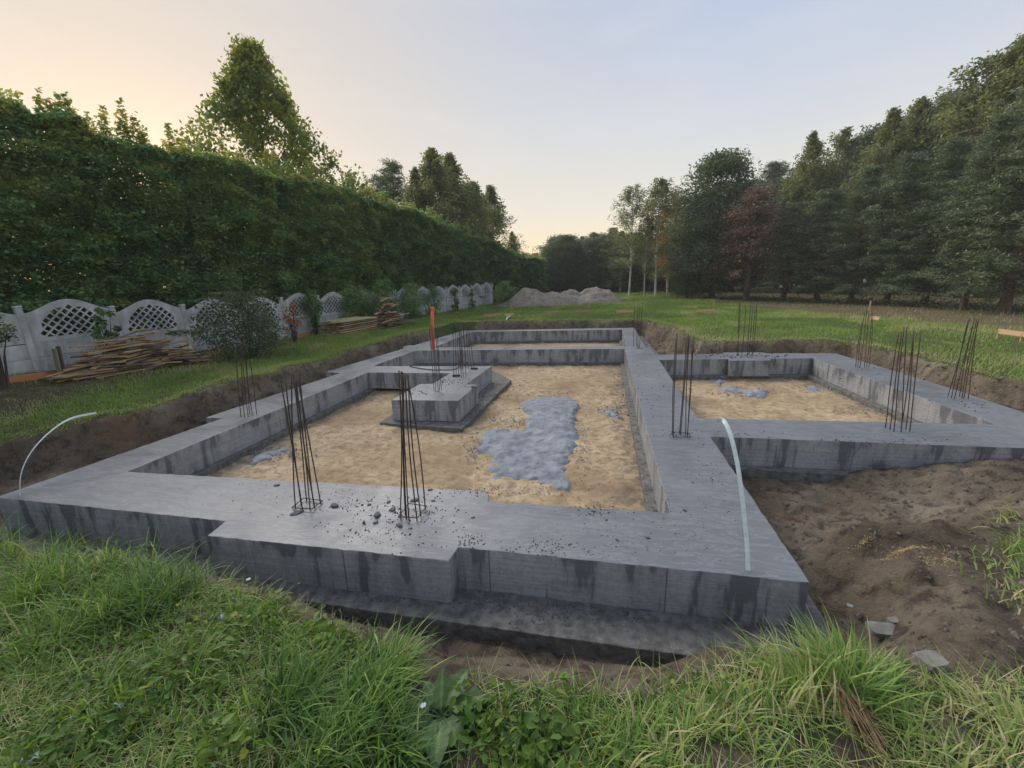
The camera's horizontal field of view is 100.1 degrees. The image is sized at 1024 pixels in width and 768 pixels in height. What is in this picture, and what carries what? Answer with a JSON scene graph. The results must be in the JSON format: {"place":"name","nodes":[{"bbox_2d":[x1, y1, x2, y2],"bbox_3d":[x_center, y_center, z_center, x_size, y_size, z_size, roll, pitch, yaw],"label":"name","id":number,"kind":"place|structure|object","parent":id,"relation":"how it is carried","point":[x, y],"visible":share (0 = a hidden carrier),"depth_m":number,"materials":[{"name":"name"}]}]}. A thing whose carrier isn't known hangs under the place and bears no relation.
{"place":"outdoors","nodes":[
{"label":"outdoors","id":0,"kind":"place"},
{"bbox_2d":[0,284,1023,767],"bbox_3d":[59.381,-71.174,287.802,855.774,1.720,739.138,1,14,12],"label":"ground","id":1,"kind":"structure","parent":0,"point":[878,590],"depth_m":4.21,"materials":[{"name":"soil"}]},
{"bbox_2d":[0,304,18,389],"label":"young tree","id":2,"kind":"object","parent":1,"relation":"on","point":[4,381],"visible":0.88,"depth_m":9.60,"materials":[{"name":"green plant"}]},
{"bbox_2d":[9,371,56,382],"bbox_3d":[-11.607,-0.189,10.479,0.035,0.175,1.047,10,17,39],"label":"plank","id":3,"kind":"object","parent":1,"relation":"on","point":[24,377],"visible":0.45,"depth_m":10.38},
{"bbox_2d":[0,87,136,362],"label":"hedge tree","id":4,"kind":"object","parent":1,"relation":"on","point":[23,126],"visible":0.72,"depth_m":11.63,"materials":[{"name":"green plant"}]},
{"bbox_2d":[90,299,124,353],"bbox_3d":[-11.266,-1.381,11.932,0.581,1.951,0.682,4,15,21],"label":"climbing vine","id":5,"kind":"object","parent":1,"relation":"on","point":[100,327],"visible":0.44,"depth_m":11.82,"materials":[{"name":"green plant"}]},
{"bbox_2d":[47,91,223,343],"bbox_3d":[-11.938,-4.786,14.019,2.086,8.390,3.855,4,15,21],"label":"hedge tree","id":6,"kind":"object","parent":1,"relation":"on","point":[155,264],"visible":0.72,"depth_m":13.73,"materials":[{"name":"green plant"}]},
{"bbox_2d":[160,122,296,324],"bbox_3d":[-10.752,-5.422,16.999,2.027,8.011,4.535,4,15,21],"label":"hedge tree","id":7,"kind":"object","parent":1,"relation":"on","point":[229,189],"visible":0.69,"depth_m":16.36,"materials":[{"name":"green plant"}]},
{"bbox_2d":[174,290,306,362],"bbox_3d":[-8.340,-1.759,13.202,2.631,2.213,3.686,4,15,21],"label":"bush","id":8,"kind":"object","parent":1,"relation":"on","point":[239,334],"visible":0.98,"depth_m":12.92,"materials":[{"name":"green plant"}]},
{"bbox_2d":[0,282,492,374],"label":"concrete fence","id":9,"kind":"object","parent":1,"relation":"on","point":[35,356],"visible":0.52,"depth_m":13.09,"materials":[{"name":"concrete"}]},
{"bbox_2d":[298,288,325,334],"bbox_3d":[-8.742,-3.184,19.023,0.829,2.105,1.061,4,15,21],"label":"climbing vine","id":10,"kind":"object","parent":9,"relation":"attached to","point":[314,303],"visible":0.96,"depth_m":18.86,"materials":[{"name":"green plant"}]},
{"bbox_2d":[336,285,376,317],"bbox_3d":[-7.725,-3.854,21.508,1.520,2.201,2.271,4,15,21],"label":"climbing vine","id":11,"kind":"object","parent":9,"relation":"attached to","point":[355,297],"visible":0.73,"depth_m":21.03,"materials":[{"name":"green plant"}]},
{"bbox_2d":[399,283,425,319],"bbox_3d":[-5.760,-4.679,24.535,1.521,2.199,2.147,4,15,21],"label":"climbing vine","id":12,"kind":"object","parent":9,"relation":"attached to","point":[412,311],"visible":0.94,"depth_m":24.41,"materials":[{"name":"green plant"}]},
{"bbox_2d":[240,312,285,348],"bbox_3d":[-9.008,-1.895,15.436,1.260,1.341,1.268,0,14,5],"label":"bush","id":13,"kind":"object","parent":1,"relation":"on","point":[272,336],"visible":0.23,"depth_m":15.39,"materials":[{"name":"green plant"}]},
{"bbox_2d":[166,32,364,206],"bbox_3d":[-13.779,-10.389,23.555,9.461,14.713,9.347,9,18,36],"label":"leafy tree","id":14,"kind":"object","parent":1,"relation":"on","point":[245,79],"visible":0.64,"depth_m":21.34,"materials":[{"name":"green plant"}]},
{"bbox_2d":[239,150,340,326],"bbox_3d":[-9.734,-6.146,19.540,1.973,8.103,4.054,4,15,21],"label":"hedge tree","id":15,"kind":"object","parent":1,"relation":"on","point":[300,236],"visible":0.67,"depth_m":19.06,"materials":[{"name":"green plant"}]},
{"bbox_2d":[281,303,303,342],"bbox_3d":[-8.606,-2.358,16.772,0.682,1.629,0.888,-4,14,-9],"label":"orange shrub","id":16,"kind":"object","parent":1,"relation":"on","point":[293,331],"visible":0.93,"depth_m":16.67,"materials":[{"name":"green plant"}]},
{"bbox_2d":[296,169,377,310],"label":"hedge tree","id":17,"kind":"object","parent":1,"relation":"on","point":[341,208],"visible":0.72,"depth_m":21.57,"materials":[{"name":"green plant"}]},
{"bbox_2d":[0,576,742,767],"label":"weed leaves","id":18,"kind":"object","parent":1,"relation":"on","point":[524,727],"visible":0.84,"depth_m":2.52,"materials":[{"name":"plant"}]},
{"bbox_2d":[350,175,411,305],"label":"hedge tree","id":19,"kind":"object","parent":1,"relation":"on","point":[381,222],"visible":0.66,"depth_m":24.41,"materials":[{"name":"green plant"}]},
{"bbox_2d":[364,280,404,321],"bbox_3d":[-6.749,-4.283,22.636,1.581,2.400,2.492,4,15,21],"label":"climbing vine","id":20,"kind":"object","parent":1,"relation":"on","point":[384,284],"visible":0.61,"depth_m":22.46,"materials":[{"name":"green plant"}]},
{"bbox_2d":[371,157,407,206],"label":"pine tree","id":21,"kind":"object","parent":1,"relation":"on","point":[393,171],"visible":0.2,"depth_m":36.95,"materials":[{"name":"green plant"}]},
{"bbox_2d":[383,191,432,301],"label":"hedge tree","id":22,"kind":"object","parent":1,"relation":"on","point":[413,239],"visible":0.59,"depth_m":27.01,"materials":[{"name":"green plant"}]},
{"bbox_2d":[399,166,441,213],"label":"birch tree","id":23,"kind":"object","parent":1,"relation":"on","point":[413,174],"visible":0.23,"depth_m":35.12,"materials":[{"name":"green plant"}]},
{"bbox_2d":[206,365,645,510],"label":"sand","id":24,"kind":"structure","parent":1,"relation":"on","point":[613,471],"depth_m":7.83,"materials":[{"name":"sand"}]},
{"bbox_2d":[248,447,290,465],"bbox_3d":[-4.470,1.294,7.815,0.506,0.103,0.924,1,14,12],"label":"spilled concrete","id":25,"kind":"object","parent":24,"relation":"on","point":[259,458],"visible":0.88,"depth_m":7.66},
{"bbox_2d":[476,396,579,490],"bbox_3d":[0.407,0.898,8.746,2.046,0.154,5.038,1,14,12],"label":"spilled concrete","id":26,"kind":"object","parent":24,"relation":"on","point":[541,446],"visible":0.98,"depth_m":7.86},
{"bbox_2d":[245,365,884,503],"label":"spill crumbs","id":27,"kind":"object","parent":24,"relation":"on","point":[295,449],"visible":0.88,"depth_m":8.39,"materials":[{"name":"gravel"}]},
{"bbox_2d":[421,284,442,315],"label":"climbing vine","id":28,"kind":"object","parent":1,"relation":"on","point":[431,296],"visible":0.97,"depth_m":26.21,"materials":[{"name":"green plant"}]},
{"bbox_2d":[411,202,456,303],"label":"hedge tree","id":29,"kind":"object","parent":1,"relation":"on","point":[438,276],"visible":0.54,"depth_m":29.81,"materials":[{"name":"green plant"}]},
{"bbox_2d":[387,662,491,767],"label":"dock plant","id":30,"kind":"object","parent":1,"relation":"on","point":[438,692],"visible":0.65,"depth_m":2.58,"materials":[{"name":"green plant"}]},
{"bbox_2d":[394,147,489,235],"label":"tree","id":31,"kind":"object","parent":1,"relation":"on","point":[434,177],"visible":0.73,"depth_m":34.65,"materials":[{"name":"green plant"}]},
{"bbox_2d":[434,211,473,304],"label":"hedge tree","id":32,"kind":"object","parent":1,"relation":"on","point":[458,266],"visible":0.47,"depth_m":32.42,"materials":[{"name":"green plant"}]},
{"bbox_2d":[424,151,492,237],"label":"tree","id":33,"kind":"object","parent":1,"relation":"on","point":[457,168],"visible":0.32,"depth_m":36.95,"materials":[{"name":"green plant"}]},
{"bbox_2d":[458,222,486,297],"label":"hedge tree","id":34,"kind":"object","parent":1,"relation":"on","point":[475,251],"visible":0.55,"depth_m":34.84,"materials":[{"name":"green plant"}]},
{"bbox_2d":[452,180,513,248],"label":"birch tree","id":35,"kind":"object","parent":1,"relation":"on","point":[484,209],"visible":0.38,"depth_m":39.07,"materials":[{"name":"green plant"}]},
{"bbox_2d":[473,231,502,299],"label":"hedge tree","id":36,"kind":"object","parent":1,"relation":"on","point":[490,257],"visible":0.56,"depth_m":37.61,"materials":[{"name":"green plant"}]},
{"bbox_2d":[489,238,514,300],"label":"hedge tree","id":37,"kind":"object","parent":1,"relation":"on","point":[505,265],"visible":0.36,"depth_m":40.51,"materials":[{"name":"green plant"}]},
{"bbox_2d":[477,184,528,252],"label":"birch tree","id":38,"kind":"object","parent":1,"relation":"on","point":[492,197],"visible":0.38,"depth_m":42.86,"materials":[{"name":"green plant"}]},
{"bbox_2d":[493,281,516,303],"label":"bush","id":39,"kind":"object","parent":1,"relation":"on","point":[508,292],"visible":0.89,"depth_m":34.16,"materials":[{"name":"green plant"}]},
{"bbox_2d":[0,318,1022,529],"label":"rim grass","id":40,"kind":"structure","parent":1,"relation":"on","point":[1006,518],"depth_m":9.97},
{"bbox_2d":[0,328,1023,665],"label":"house foundation","id":41,"kind":"object","parent":1,"relation":"on","point":[702,576],"visible":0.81,"depth_m":4.94,"materials":[{"name":"concrete"}]},
{"bbox_2d":[19,412,95,496],"bbox_3d":[-5.856,0.912,5.549,0.031,0.938,0.874,11,19,41],"label":"steel strip","id":42,"kind":"object","parent":41,"relation":"attached to","point":[77,416],"visible":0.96,"depth_m":5.44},
{"bbox_2d":[235,343,256,416],"bbox_3d":[-5.119,-0.033,8.213,0.203,1.529,0.285,6,16,29],"label":"rebar cluster","id":43,"kind":"object","parent":41,"relation":"on","point":[244,379],"visible":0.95,"depth_m":8.20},
{"bbox_2d":[279,372,322,509],"bbox_3d":[-2.364,0.694,4.775,0.262,1.651,0.247,1,14,12],"label":"rebar cluster","id":44,"kind":"object","parent":41,"relation":"on","point":[308,473],"visible":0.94,"depth_m":4.76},
{"bbox_2d":[398,370,426,520],"bbox_3d":[-1.103,0.688,4.509,0.232,1.725,0.275,1,14,12],"label":"rebar cluster","id":45,"kind":"object","parent":41,"relation":"on","point":[401,390],"visible":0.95,"depth_m":4.45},
{"bbox_2d":[167,384,691,631],"bbox_3d":[-0.220,1.023,8.031,5.638,0.056,8.622,1,14,12],"label":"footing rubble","id":46,"kind":"object","parent":41,"relation":"on","point":[503,596],"visible":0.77,"depth_m":3.97,"materials":[{"name":"concrete"}]},
{"bbox_2d":[429,325,441,391],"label":"rebar cluster","id":47,"kind":"object","parent":41,"relation":"on","point":[435,357],"visible":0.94,"depth_m":9.58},
{"bbox_2d":[453,322,465,377],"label":"rebar cluster","id":48,"kind":"object","parent":41,"relation":"on","point":[459,329],"visible":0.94,"depth_m":10.96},
{"bbox_2d":[62,345,1000,576],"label":"concrete crumbs","id":49,"kind":"object","parent":41,"relation":"on","point":[572,497],"visible":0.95,"depth_m":4.75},
{"bbox_2d":[671,333,693,437],"bbox_3d":[2.606,0.076,6.546,0.302,1.714,0.209,1,14,12],"label":"rebar cluster","id":50,"kind":"object","parent":41,"relation":"on","point":[685,377],"visible":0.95,"depth_m":6.54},
{"bbox_2d":[715,417,749,570],"bbox_3d":[1.934,0.965,3.773,0.051,1.287,0.573,-5,15,-15],"label":"steel strip","id":51,"kind":"object","parent":41,"relation":"attached to","point":[741,491],"visible":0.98,"depth_m":3.67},
{"bbox_2d":[737,302,756,356],"bbox_3d":[6.949,-1.571,12.703,0.531,1.666,0.438,-11,17,-33],"label":"rebar cluster","id":52,"kind":"object","parent":41,"relation":"on","point":[748,330],"visible":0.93,"depth_m":12.72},
{"bbox_2d":[855,308,872,367],"bbox_3d":[8.881,-1.100,10.764,0.324,1.596,0.074,0,14,7],"label":"rebar cluster","id":53,"kind":"object","parent":41,"relation":"on","point":[866,340],"visible":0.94,"depth_m":10.76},
{"bbox_2d":[885,327,921,431],"bbox_3d":[5.988,-0.028,6.579,0.345,1.718,0.286,1,14,12],"label":"rebar cluster","id":54,"kind":"object","parent":41,"relation":"on","point":[911,361],"visible":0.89,"depth_m":6.55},
{"bbox_2d":[947,318,978,398],"bbox_3d":[8.523,-0.432,8.080,0.268,1.631,0.229,1,14,12],"label":"rebar cluster","id":55,"kind":"object","parent":41,"relation":"on","point":[976,326],"visible":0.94,"depth_m":8.04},
{"bbox_2d":[0,508,1023,767],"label":"long grass","id":56,"kind":"structure","parent":1,"relation":"on","point":[150,590],"depth_m":2.60,"materials":[{"name":"plant"}]},
{"bbox_2d":[1,321,1023,742],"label":"earth clods","id":57,"kind":"object","parent":1,"relation":"on","point":[977,617],"visible":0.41,"depth_m":4.09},
{"bbox_2d":[504,247,524,297],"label":"hedge tree","id":58,"kind":"object","parent":1,"relation":"on","point":[515,276],"visible":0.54,"depth_m":43.16,"materials":[{"name":"green plant"}]},
{"bbox_2d":[516,249,534,290],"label":"hedge tree","id":59,"kind":"object","parent":1,"relation":"on","point":[526,277],"visible":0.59,"depth_m":45.82,"materials":[{"name":"green plant"}]},
{"bbox_2d":[522,252,541,291],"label":"hedge tree","id":60,"kind":"object","parent":1,"relation":"on","point":[534,261],"visible":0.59,"depth_m":48.30,"materials":[{"name":"green plant"}]},
{"bbox_2d":[495,288,573,307],"bbox_3d":[1.953,-6.956,34.217,7.946,1.485,4.926,-1,14,0],"label":"dirt mound","id":61,"kind":"object","parent":1,"relation":"on","point":[523,297],"visible":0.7,"depth_m":33.24,"materials":[{"name":"gravel"}]},
{"bbox_2d":[531,253,548,292],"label":"hedge tree","id":62,"kind":"object","parent":1,"relation":"on","point":[541,284],"visible":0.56,"depth_m":51.15,"materials":[{"name":"green plant"}]},
{"bbox_2d":[469,342,618,346],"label":"sand","id":63,"kind":"structure","parent":1,"relation":"on","point":[541,344],"depth_m":19.31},
{"bbox_2d":[538,243,577,291],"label":"tree","id":64,"kind":"object","parent":1,"relation":"on","point":[548,283],"visible":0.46,"depth_m":57.46,"materials":[{"name":"green plant"}]},
{"bbox_2d":[544,233,594,291],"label":"tree","id":65,"kind":"object","parent":1,"relation":"on","point":[567,241],"visible":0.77,"depth_m":57.09,"materials":[{"name":"green plant"}]},
{"bbox_2d":[569,236,609,289],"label":"tree","id":66,"kind":"object","parent":1,"relation":"on","point":[585,284],"visible":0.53,"depth_m":56.09,"materials":[{"name":"green plant"}]},
{"bbox_2d":[562,287,622,304],"bbox_3d":[6.118,-7.257,35.127,7.646,1.338,4.740,-1,14,0],"label":"dirt mound","id":67,"kind":"object","parent":1,"relation":"on","point":[593,295],"visible":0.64,"depth_m":34.10,"materials":[{"name":"gravel"}]},
{"bbox_2d":[583,243,619,290],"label":"tree","id":68,"kind":"object","parent":1,"relation":"on","point":[595,276],"visible":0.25,"depth_m":55.79,"materials":[{"name":"green plant"}]},
{"bbox_2d":[589,227,624,290],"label":"tree","id":69,"kind":"object","parent":1,"relation":"on","point":[612,278],"visible":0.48,"depth_m":53.72,"materials":[{"name":"plant"}]},
{"bbox_2d":[594,230,636,291],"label":"tree","id":70,"kind":"object","parent":1,"relation":"on","point":[616,248],"visible":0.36,"depth_m":51.68,"materials":[{"name":"plant"}]},
{"bbox_2d":[612,244,645,291],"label":"tree","id":71,"kind":"object","parent":1,"relation":"on","point":[627,276],"visible":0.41,"depth_m":51.38,"materials":[{"name":"plant"}]},
{"bbox_2d":[607,182,658,294],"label":"birch tree","id":72,"kind":"object","parent":1,"relation":"on","point":[628,196],"visible":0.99,"depth_m":39.49,"materials":[{"name":"green plant"}]},
{"bbox_2d":[603,236,669,291],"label":"tree","id":73,"kind":"object","parent":1,"relation":"on","point":[624,279],"visible":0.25,"depth_m":50.60,"materials":[{"name":"green plant"}]},
{"bbox_2d":[631,215,658,295],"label":"birch tree","id":74,"kind":"object","parent":1,"relation":"on","point":[648,230],"visible":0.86,"depth_m":39.87,"materials":[{"name":"green plant"}]},
{"bbox_2d":[627,176,687,294],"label":"birch tree","id":75,"kind":"object","parent":1,"relation":"on","point":[662,192],"visible":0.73,"depth_m":39.76,"materials":[{"name":"green plant"}]},
{"bbox_2d":[645,193,688,292],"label":"birch tree","id":76,"kind":"object","parent":1,"relation":"on","point":[660,264],"visible":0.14,"depth_m":43.74,"materials":[{"name":"green plant"}]},
{"bbox_2d":[663,243,711,297],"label":"oak tree","id":77,"kind":"object","parent":1,"relation":"on","point":[676,277],"visible":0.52,"depth_m":36.83,"materials":[{"name":"green plant"}]},
{"bbox_2d":[655,199,740,289],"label":"forest tree","id":78,"kind":"object","parent":1,"relation":"on","point":[697,235],"visible":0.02,"depth_m":47.52,"materials":[{"name":"green plant"}]},
{"bbox_2d":[658,144,783,297],"bbox_3d":[16.695,-12.788,35.104,9.052,11.977,9.460,-8,15,-23],"label":"oak tree","id":79,"kind":"object","parent":1,"relation":"on","point":[710,191],"visible":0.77,"depth_m":34.07,"materials":[{"name":"green plant"}]},
{"bbox_2d":[695,182,795,300],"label":"withered tree","id":80,"kind":"object","parent":1,"relation":"on","point":[755,197],"visible":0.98,"depth_m":31.17,"materials":[{"name":"red plant"}]},
{"bbox_2d":[710,211,781,291],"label":"oak tree","id":81,"kind":"object","parent":1,"relation":"on","point":[756,278],"visible":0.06,"depth_m":44.90,"materials":[{"name":"green plant"}]},
{"bbox_2d":[710,159,792,290],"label":"pine tree","id":82,"kind":"object","parent":1,"relation":"on","point":[773,174],"visible":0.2,"depth_m":42.74,"materials":[{"name":"green plant"}]},
{"bbox_2d":[675,378,900,422],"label":"sand","id":83,"kind":"structure","parent":1,"relation":"on","point":[791,399],"depth_m":10.03,"materials":[{"name":"sand"}]},
{"bbox_2d":[721,386,768,398],"bbox_3d":[6.048,0.176,11.090,1.065,0.105,1.202,-9,16,-26],"label":"spilled concrete","id":84,"kind":"object","parent":83,"relation":"on","point":[757,392],"visible":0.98,"depth_m":10.90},
{"bbox_2d":[749,201,830,299],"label":"pine tree","id":85,"kind":"object","parent":1,"relation":"on","point":[793,216],"visible":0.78,"depth_m":30.60,"materials":[{"name":"green plant"}]},
{"bbox_2d":[762,162,839,290],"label":"oak tree","id":86,"kind":"object","parent":1,"relation":"on","point":[784,199],"visible":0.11,"depth_m":39.75,"materials":[{"name":"green plant"}]},
{"bbox_2d":[770,130,839,286],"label":"birch tree","id":87,"kind":"object","parent":1,"relation":"on","point":[807,174],"visible":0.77,"depth_m":37.35,"materials":[{"name":"green plant"}]},
{"bbox_2d":[779,187,865,300],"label":"pine tree","id":88,"kind":"object","parent":1,"relation":"on","point":[824,243],"visible":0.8,"depth_m":28.88,"materials":[{"name":"green plant"}]},
{"bbox_2d":[632,290,1023,312],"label":"undergrowth","id":89,"kind":"object","parent":1,"relation":"on","point":[973,305],"visible":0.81,"depth_m":24.99,"materials":[{"name":"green plant"}]},
{"bbox_2d":[808,126,865,291],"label":"birch tree","id":90,"kind":"object","parent":1,"relation":"on","point":[845,145],"visible":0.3,"depth_m":37.39,"materials":[{"name":"green plant"}]},
{"bbox_2d":[790,163,915,302],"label":"pine tree","id":91,"kind":"object","parent":1,"relation":"on","point":[858,244],"visible":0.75,"depth_m":26.93,"materials":[{"name":"green plant"}]},
{"bbox_2d":[815,650,903,767],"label":"dead stems","id":92,"kind":"object","parent":1,"relation":"on","point":[851,701],"visible":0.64,"depth_m":2.39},
{"bbox_2d":[817,121,901,289],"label":"oak tree","id":93,"kind":"object","parent":1,"relation":"on","point":[868,137],"visible":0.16,"depth_m":35.84,"materials":[{"name":"green plant"}]},
{"bbox_2d":[865,621,894,638],"bbox_3d":[3.013,1.978,3.436,0.285,0.050,0.116,3,23,8],"label":"concrete block","id":94,"kind":"object","parent":1,"relation":"on","point":[882,630],"depth_m":3.43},
{"bbox_2d":[834,105,927,295],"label":"birch tree","id":95,"kind":"object","parent":1,"relation":"on","point":[891,135],"visible":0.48,"depth_m":31.94,"materials":[{"name":"green plant"}]},
{"bbox_2d":[845,95,939,210],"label":"birch tree","id":96,"kind":"object","parent":1,"relation":"on","point":[918,107],"visible":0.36,"depth_m":32.43,"materials":[{"name":"green plant"}]},
{"bbox_2d":[834,149,954,303],"bbox_3d":[22.961,-8.961,25.441,5.331,8.706,5.765,-2,14,0],"label":"pine tree","id":97,"kind":"object","parent":1,"relation":"on","point":[913,164],"visible":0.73,"depth_m":24.71,"materials":[{"name":"green plant"}]},
{"bbox_2d":[840,88,970,294],"bbox_3d":[31.438,-14.012,32.858,8.768,14.761,8.108,-3,14,-5],"label":"pine tree","id":98,"kind":"object","parent":1,"relation":"on","point":[935,107],"visible":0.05,"depth_m":31.47,"materials":[{"name":"green plant"}]},
{"bbox_2d":[847,533,977,574],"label":"sand crumbs","id":99,"kind":"object","parent":1,"relation":"on","point":[907,548],"visible":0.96,"depth_m":3.94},
{"bbox_2d":[910,650,950,675],"bbox_3d":[2.690,1.802,2.758,0.158,0.100,0.116,-3,14,-5],"label":"stone","id":100,"kind":"object","parent":1,"relation":"on","point":[941,661],"visible":0.77,"depth_m":2.73,"materials":[{"name":"stone"}]},
{"bbox_2d":[879,135,990,303],"bbox_3d":[23.340,-8.411,22.998,4.533,8.868,4.922,-7,15,-21],"label":"pine tree","id":101,"kind":"object","parent":1,"relation":"on","point":[953,165],"visible":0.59,"depth_m":23.03,"materials":[{"name":"green plant"}]},
{"bbox_2d":[879,108,1023,309],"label":"pine tree","id":102,"kind":"object","parent":1,"relation":"on","point":[1002,125],"visible":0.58,"depth_m":20.54,"materials":[{"name":"green plant"}]},
{"bbox_2d":[887,84,1023,293],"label":"oak tree","id":103,"kind":"object","parent":1,"relation":"on","point":[935,135],"visible":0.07,"depth_m":29.65,"materials":[{"name":"green plant"}]},
{"bbox_2d":[899,33,1023,295],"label":"birch tree","id":104,"kind":"object","parent":1,"relation":"on","point":[1013,80],"visible":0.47,"depth_m":26.79,"materials":[{"name":"green plant"}]},
{"bbox_2d":[918,47,1023,294],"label":"birch tree","id":105,"kind":"object","parent":1,"relation":"on","point":[987,63],"visible":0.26,"depth_m":28.32,"materials":[{"name":"green plant"}]},
{"bbox_2d":[930,86,1023,312],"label":"pine tree","id":106,"kind":"object","parent":1,"relation":"on","point":[1013,265],"visible":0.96,"depth_m":19.25,"materials":[{"name":"green plant"}]},
{"bbox_2d":[0,289,1023,440],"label":"meadow grass","id":107,"kind":"structure","parent":0,"point":[307,344],"depth_m":15.67,"materials":[{"name":"plant"}]},
{"bbox_2d":[0,0,1023,279],"label":"sky","id":108,"kind":"structure","parent":0,"point":[558,106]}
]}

